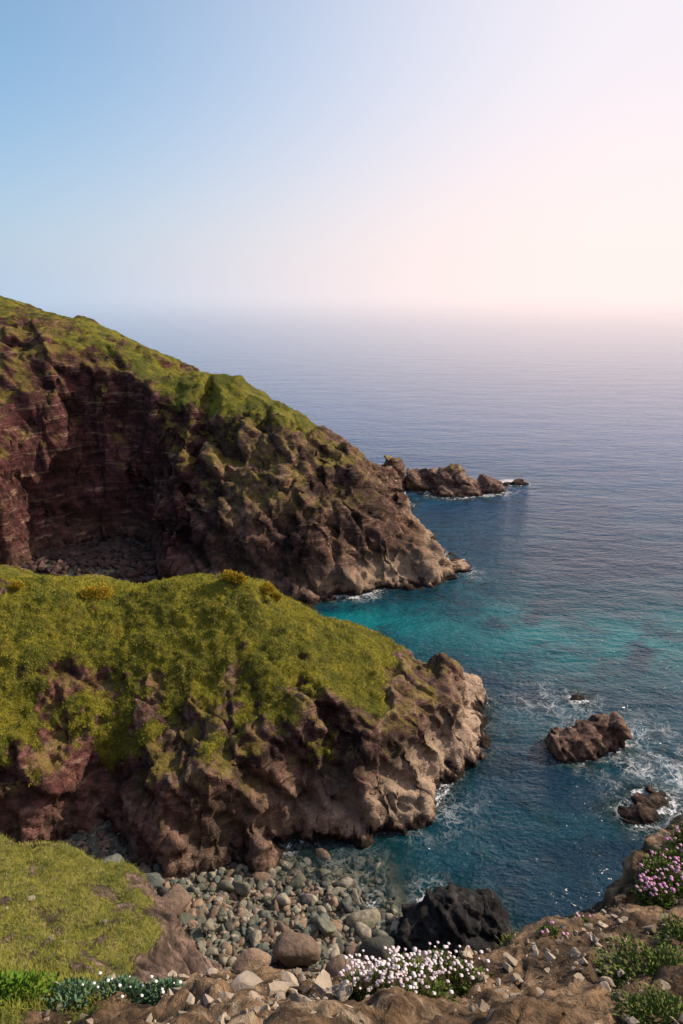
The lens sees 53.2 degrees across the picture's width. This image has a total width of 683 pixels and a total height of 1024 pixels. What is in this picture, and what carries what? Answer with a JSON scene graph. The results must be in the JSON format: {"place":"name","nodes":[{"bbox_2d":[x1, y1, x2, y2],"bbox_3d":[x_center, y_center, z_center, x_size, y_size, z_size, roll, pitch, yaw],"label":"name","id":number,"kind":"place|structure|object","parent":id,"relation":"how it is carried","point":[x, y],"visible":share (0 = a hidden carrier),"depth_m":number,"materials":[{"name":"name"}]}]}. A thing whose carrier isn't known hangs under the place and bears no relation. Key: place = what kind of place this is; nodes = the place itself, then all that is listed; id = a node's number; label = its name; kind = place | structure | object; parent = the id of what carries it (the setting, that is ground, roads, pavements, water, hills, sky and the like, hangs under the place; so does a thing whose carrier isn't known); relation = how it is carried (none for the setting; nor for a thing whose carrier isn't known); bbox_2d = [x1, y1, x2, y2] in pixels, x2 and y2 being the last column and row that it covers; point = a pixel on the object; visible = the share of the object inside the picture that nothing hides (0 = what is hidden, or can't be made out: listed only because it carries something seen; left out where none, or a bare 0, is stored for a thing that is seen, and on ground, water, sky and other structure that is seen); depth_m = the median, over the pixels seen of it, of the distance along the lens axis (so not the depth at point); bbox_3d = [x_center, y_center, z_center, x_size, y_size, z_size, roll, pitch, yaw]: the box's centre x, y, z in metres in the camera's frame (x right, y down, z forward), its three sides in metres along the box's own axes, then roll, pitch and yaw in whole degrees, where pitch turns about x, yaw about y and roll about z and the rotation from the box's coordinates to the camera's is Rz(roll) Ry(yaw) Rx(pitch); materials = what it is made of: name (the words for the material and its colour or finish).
{"place":"outdoors","nodes":[
{"label":"outdoors","id":0,"kind":"place"},
{"bbox_2d":[0,295,472,608],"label":"headland","id":1,"kind":"structure","parent":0,"point":[184,468],"depth_m":118.27,"materials":[{"name":"brown stone"}]},
{"bbox_2d":[0,564,491,878],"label":"headland","id":2,"kind":"structure","parent":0,"point":[255,795],"depth_m":60.51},
{"bbox_2d":[8,579,25,589],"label":"gorse bush","id":3,"kind":"object","parent":2,"relation":"on","point":[16,584],"visible":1,"depth_m":70.23,"materials":[{"name":"yellow plant"}]},
{"bbox_2d":[79,586,99,598],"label":"gorse bush","id":4,"kind":"object","parent":2,"relation":"on","point":[84,593],"visible":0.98,"depth_m":70.48,"materials":[{"name":"plant"}]},
{"bbox_2d":[88,581,113,600],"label":"gorse bush","id":5,"kind":"object","parent":2,"relation":"on","point":[106,590],"visible":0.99,"depth_m":70.85,"materials":[{"name":"yellow plant"}]},
{"bbox_2d":[0,572,408,785],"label":"grass","id":6,"kind":"structure","parent":2,"relation":"on","point":[213,597],"depth_m":66.34,"materials":[{"name":"green plant"}]},
{"bbox_2d":[221,569,237,581],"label":"gorse bush","id":7,"kind":"object","parent":2,"relation":"on","point":[228,574],"visible":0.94,"depth_m":69.53,"materials":[{"name":"yellow plant"}]},
{"bbox_2d":[231,571,247,583],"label":"gorse bush","id":8,"kind":"object","parent":2,"relation":"on","point":[241,576],"visible":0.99,"depth_m":69.37,"materials":[{"name":"yellow plant"}]},
{"bbox_2d":[260,581,275,593],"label":"gorse bush","id":9,"kind":"object","parent":2,"relation":"on","point":[268,586],"visible":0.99,"depth_m":69.84,"materials":[{"name":"yellow plant"}]},
{"bbox_2d":[271,591,282,600],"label":"gorse bush","id":10,"kind":"object","parent":2,"relation":"on","point":[274,595],"visible":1,"depth_m":69.90,"materials":[{"name":"plant"}]},
{"bbox_2d":[0,836,591,984],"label":"cliff","id":11,"kind":"structure","parent":0,"point":[176,950],"depth_m":27.42,"materials":[{"name":"green plant"}]},
{"bbox_2d":[4,895,115,978],"bbox_3d":[-10.008,15.644,25.218,6.562,2.527,3.608,6,19,18],"label":"pale rock","id":12,"kind":"object","parent":11,"relation":"on","point":[51,937],"visible":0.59,"depth_m":26.77,"materials":[{"name":"stone"}]},
{"bbox_2d":[0,833,163,977],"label":"grass","id":13,"kind":"structure","parent":11,"relation":"on","point":[11,920],"depth_m":27.78,"materials":[{"name":"green plant"}]},
{"bbox_2d":[0,814,682,1023],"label":"ground","id":14,"kind":"structure","parent":0,"point":[554,1003],"depth_m":3.63,"materials":[{"name":"soil"}]},
{"bbox_2d":[0,967,59,1009],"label":"leafy plant","id":15,"kind":"object","parent":14,"relation":"on","point":[10,983],"visible":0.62,"depth_m":3.78,"materials":[{"name":"green plant"}]},
{"bbox_2d":[41,976,101,1011],"bbox_3d":[-1.434,2.681,3.710,0.455,0.172,0.326,0,18,0],"label":"leafy plant","id":16,"kind":"object","parent":14,"relation":"on","point":[69,994],"visible":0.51,"depth_m":3.75,"materials":[{"name":"green plant"}]},
{"bbox_2d":[79,971,184,1005],"bbox_3d":[-1.160,2.644,3.777,0.634,0.297,0.256,0,18,0],"label":"sea campion plant","id":17,"kind":"object","parent":14,"relation":"on","point":[155,990],"visible":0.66,"depth_m":3.79,"materials":[{"name":"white plant"}]},
{"bbox_2d":[0,929,518,1023],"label":"grass","id":18,"kind":"structure","parent":14,"relation":"on","point":[10,1007],"depth_m":3.76,"materials":[{"name":"green plant"}]},
{"bbox_2d":[26,898,682,1023],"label":"loose stones","id":19,"kind":"object","parent":14,"relation":"on","point":[481,1004],"visible":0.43,"depth_m":3.80,"materials":[{"name":"stone"}]},
{"bbox_2d":[336,941,492,1002],"bbox_3d":[0.417,2.536,3.812,0.642,0.698,0.865,17,25,41],"label":"thrift plant","id":20,"kind":"object","parent":14,"relation":"on","point":[426,974],"visible":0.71,"depth_m":3.75,"materials":[{"name":"white plant"}]},
{"bbox_2d":[186,907,682,1003],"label":"loose stones","id":21,"kind":"object","parent":14,"relation":"on","point":[252,980],"visible":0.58,"depth_m":3.81,"materials":[{"name":"beige stone"}]},
{"bbox_2d":[535,913,590,939],"bbox_3d":[1.517,2.827,4.636,0.484,0.227,0.207,-10,21,-28],"label":"thrift plant","id":22,"kind":"object","parent":14,"relation":"on","point":[550,930],"visible":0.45,"depth_m":4.61,"materials":[{"name":"pink plant"}]},
{"bbox_2d":[592,932,682,988],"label":"leafy plant","id":23,"kind":"object","parent":14,"relation":"on","point":[657,959],"visible":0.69,"depth_m":3.82,"materials":[{"name":"green plant"}]},
{"bbox_2d":[607,979,682,1023],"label":"leafy plant","id":24,"kind":"object","parent":14,"relation":"on","point":[656,1004],"visible":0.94,"depth_m":3.27,"materials":[{"name":"green plant"}]},
{"bbox_2d":[630,821,682,909],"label":"thrift plant","id":25,"kind":"object","parent":14,"relation":"on","point":[666,867],"visible":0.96,"depth_m":5.78,"materials":[{"name":"pink plant"}]},
{"bbox_2d":[644,911,682,949],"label":"leafy plant","id":26,"kind":"object","parent":14,"relation":"on","point":[674,933],"visible":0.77,"depth_m":4.47,"materials":[{"name":"green plant"}]},
{"bbox_2d":[0,0,682,506],"label":"sky","id":27,"kind":"structure","parent":0,"point":[170,169],"materials":[{"name":"blue"}]},
{"bbox_2d":[20,544,678,973],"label":"beach","id":28,"kind":"structure","parent":0,"point":[402,894],"depth_m":55.62,"materials":[{"name":"grey stone"}]},
{"bbox_2d":[21,535,157,583],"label":"scree","id":29,"kind":"structure","parent":28,"relation":"on","point":[120,562],"depth_m":113.96,"materials":[{"name":"grey stone"}]},
{"bbox_2d":[55,818,402,975],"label":"beach boulders","id":30,"kind":"object","parent":28,"relation":"on","point":[260,923],"visible":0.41,"depth_m":52.09,"materials":[{"name":"grey stone"}]},
{"bbox_2d":[103,853,431,978],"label":"beach boulders","id":31,"kind":"object","parent":28,"relation":"on","point":[292,949],"visible":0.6,"depth_m":47.75,"materials":[{"name":"grey stone"}]},
{"bbox_2d":[390,882,512,959],"bbox_3d":[8.164,30.503,49.663,9.498,5.450,7.134,0,18,0],"label":"dark outcrop","id":32,"kind":"object","parent":28,"relation":"on","point":[455,916],"visible":0.76,"depth_m":48.74,"materials":[{"name":"black stone"}]},
{"bbox_2d":[128,338,682,945],"bbox_3d":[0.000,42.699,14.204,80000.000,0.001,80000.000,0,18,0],"label":"sea","id":33,"kind":"structure","parent":0,"point":[572,556],"depth_m":115.18,"materials":[{"name":"liquid"}]},
{"bbox_2d":[381,455,405,490],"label":"sea rock","id":34,"kind":"object","parent":33,"relation":"in","point":[397,464],"visible":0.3,"depth_m":155.31,"materials":[{"name":"brown stone"}]},
{"bbox_2d":[403,463,505,499],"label":"sea rock","id":35,"kind":"object","parent":33,"relation":"in","point":[451,480],"visible":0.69,"depth_m":155.78,"materials":[{"name":"stone"}]},
{"bbox_2d":[502,478,528,486],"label":"sea rock","id":36,"kind":"object","parent":33,"relation":"in","point":[518,482],"visible":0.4,"depth_m":162.02,"materials":[{"name":"stone"}]},
{"bbox_2d":[569,694,588,704],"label":"sea rock","id":37,"kind":"object","parent":33,"relation":"in","point":[574,697],"visible":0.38,"depth_m":78.06,"materials":[{"name":"stone"}]},
{"bbox_2d":[544,711,631,766],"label":"sea rock","id":38,"kind":"object","parent":33,"relation":"in","point":[592,739],"visible":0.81,"depth_m":69.00,"materials":[{"name":"brown stone"}]},
{"bbox_2d":[613,786,672,831],"bbox_3d":[27.748,27.769,62.414,7.420,3.890,3.618,-11,21,-30],"label":"sea rock","id":39,"kind":"object","parent":33,"relation":"in","point":[642,809],"visible":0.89,"depth_m":61.21,"materials":[{"name":"brown stone"}]}
]}

